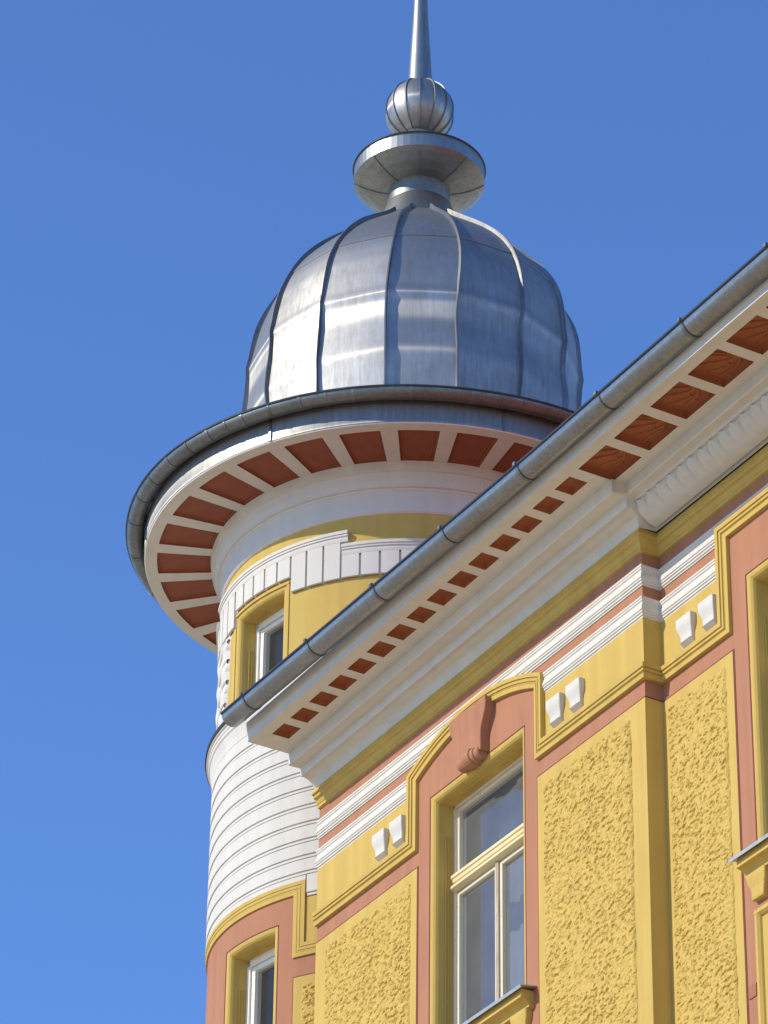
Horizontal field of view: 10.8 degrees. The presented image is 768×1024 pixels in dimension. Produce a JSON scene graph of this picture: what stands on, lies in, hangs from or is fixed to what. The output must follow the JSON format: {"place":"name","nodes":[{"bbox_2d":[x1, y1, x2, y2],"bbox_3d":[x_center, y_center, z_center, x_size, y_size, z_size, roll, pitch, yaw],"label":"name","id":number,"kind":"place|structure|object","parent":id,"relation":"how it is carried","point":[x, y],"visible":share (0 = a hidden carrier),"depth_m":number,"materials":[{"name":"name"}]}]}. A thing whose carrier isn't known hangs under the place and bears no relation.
{"place":"outdoors","nodes":[
{"label":"outdoors","id":0,"kind":"place"},
{"bbox_2d":[0,0,767,1023],"label":"sky","id":1,"kind":"structure","parent":0,"point":[166,166],"materials":[{"name":"blue"}]},
{"bbox_2d":[220,242,767,1023],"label":"apartment building","id":2,"kind":"structure","parent":0,"point":[512,722],"depth_m":26.82,"materials":[{"name":"yellow paint"}]},
{"bbox_2d":[428,725,526,1023],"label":"window","id":3,"kind":"structure","parent":2,"relation":"in","point":[478,941],"depth_m":28.00,"materials":[{"name":"white paint"}]},
{"bbox_2d":[745,558,767,840],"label":"window","id":4,"kind":"structure","parent":2,"relation":"in","point":[756,582],"depth_m":25.42,"materials":[{"name":"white paint"}]},
{"label":"ground","id":5,"kind":"structure","parent":0,"visible":0},
{"bbox_2d":[125,0,583,1023],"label":"corner turret","id":6,"kind":"object","parent":5,"relation":"on","point":[415,378],"visible":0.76,"depth_m":32.19,"materials":[{"name":"white paint"}]},
{"bbox_2d":[224,925,278,1023],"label":"window","id":7,"kind":"structure","parent":6,"relation":"in","point":[251,972],"depth_m":30.45,"materials":[{"name":"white paint"}]},
{"bbox_2d":[234,585,286,699],"bbox_3d":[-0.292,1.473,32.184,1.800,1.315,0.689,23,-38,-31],"label":"window","id":8,"kind":"structure","parent":6,"relation":"in","point":[260,643],"depth_m":32.07,"materials":[{"name":"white paint"}]}
]}

